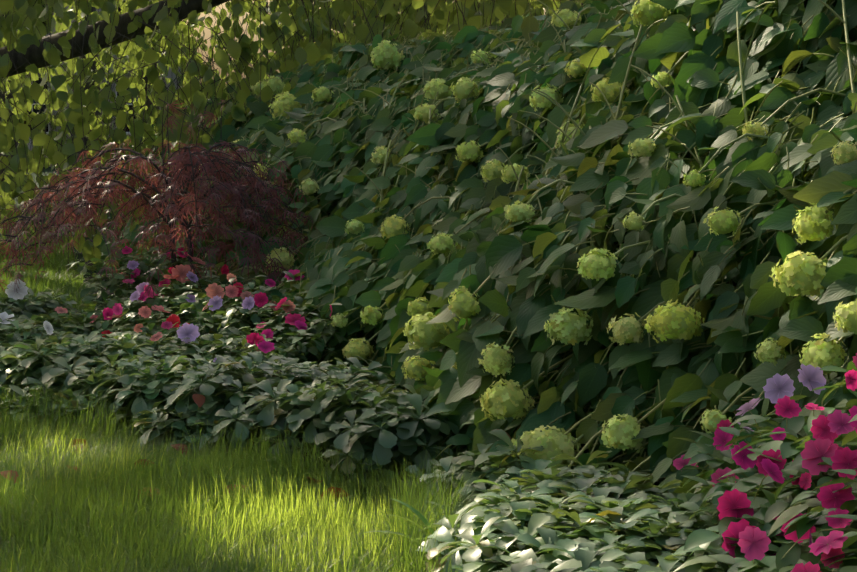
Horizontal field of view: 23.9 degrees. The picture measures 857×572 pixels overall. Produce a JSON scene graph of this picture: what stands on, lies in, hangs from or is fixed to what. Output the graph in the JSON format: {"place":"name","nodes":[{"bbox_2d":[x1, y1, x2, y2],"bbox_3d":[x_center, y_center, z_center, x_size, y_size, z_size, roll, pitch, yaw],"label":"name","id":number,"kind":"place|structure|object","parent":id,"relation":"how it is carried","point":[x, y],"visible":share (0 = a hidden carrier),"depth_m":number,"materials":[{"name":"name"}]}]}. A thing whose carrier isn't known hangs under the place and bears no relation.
{"place":"outdoors","nodes":[
{"label":"outdoors","id":0,"kind":"place"},
{"bbox_2d":[17,0,132,134],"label":"house window trim","id":1,"kind":"structure","parent":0,"point":[48,90],"depth_m":58.41,"materials":[{"name":"white"}]},
{"bbox_2d":[24,1,137,131],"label":"house window glass","id":2,"kind":"object","parent":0,"point":[46,87],"depth_m":58.42,"materials":[{"name":"black glass"}]},
{"bbox_2d":[16,0,180,166],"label":"house brick walls","id":3,"kind":"structure","parent":0,"point":[171,74],"depth_m":58.40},
{"bbox_2d":[0,167,265,570],"bbox_3d":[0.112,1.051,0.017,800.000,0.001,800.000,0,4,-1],"label":"ground","id":4,"kind":"structure","parent":0,"point":[81,257],"depth_m":16.61,"materials":[{"name":"brown soil"}]},
{"bbox_2d":[0,0,582,278],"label":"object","id":5,"kind":"object","parent":4,"relation":"on","point":[79,44],"visible":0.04,"depth_m":17.95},
{"bbox_2d":[0,0,584,274],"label":"tree","id":6,"kind":"object","parent":5,"relation":"attached to","point":[311,53],"visible":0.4,"depth_m":15.63,"materials":[{"name":"green plant"}]},
{"bbox_2d":[359,450,487,543],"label":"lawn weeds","id":7,"kind":"object","parent":4,"relation":"on","point":[421,517],"visible":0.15,"depth_m":4.58,"materials":[{"name":"green plant"}]},
{"bbox_2d":[0,235,495,571],"bbox_3d":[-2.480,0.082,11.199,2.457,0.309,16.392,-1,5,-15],"label":"lawn grass","id":8,"kind":"structure","parent":0,"point":[48,543],"depth_m":5.47,"materials":[{"name":"green plant"}]},
{"bbox_2d":[69,200,516,483],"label":"bed soil","id":9,"kind":"structure","parent":0,"point":[91,277],"depth_m":13.16,"materials":[{"name":"brown soil"}]},
{"bbox_2d":[0,88,325,321],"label":"japanese maple","id":10,"kind":"object","parent":9,"relation":"on","point":[204,184],"depth_m":8.95,"materials":[{"name":"red plant"}]},
{"bbox_2d":[0,343,511,501],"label":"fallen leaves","id":11,"kind":"object","parent":9,"relation":"on","point":[199,400],"visible":0.29,"depth_m":5.84,"materials":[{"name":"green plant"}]},
{"bbox_2d":[0,288,758,571],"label":"ground cover plants","id":12,"kind":"object","parent":9,"relation":"on","point":[533,515],"visible":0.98,"depth_m":5.97,"materials":[{"name":"green plant"}]},
{"bbox_2d":[0,242,856,571],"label":"flowers","id":13,"kind":"object","parent":9,"relation":"on","point":[786,500],"depth_m":4.25,"materials":[{"name":"pink plant"}]},
{"bbox_2d":[72,0,856,501],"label":"hydrangea","id":14,"kind":"object","parent":9,"relation":"on","point":[672,366],"depth_m":5.87,"materials":[{"name":"green plant"}]},
{"bbox_2d":[143,2,856,462],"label":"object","id":15,"kind":"object","parent":9,"relation":"on","point":[509,404],"visible":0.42,"depth_m":5.70,"materials":[{"name":"green"}]},
{"bbox_2d":[127,0,856,468],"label":"hydrangea flowers","id":16,"kind":"object","parent":15,"relation":"attached to","point":[807,262],"visible":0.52,"depth_m":5.58,"materials":[{"name":"green plant"}]},
{"bbox_2d":[328,39,754,485],"bbox_3d":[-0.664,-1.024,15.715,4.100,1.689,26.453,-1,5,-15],"label":"hydrangea bush","id":17,"kind":"object","parent":9,"relation":"on","point":[656,483],"depth_m":6.13,"materials":[{"name":"green plant"}]},
{"bbox_2d":[183,0,545,86],"label":"sky","id":18,"kind":"structure","parent":0,"point":[207,31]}
]}

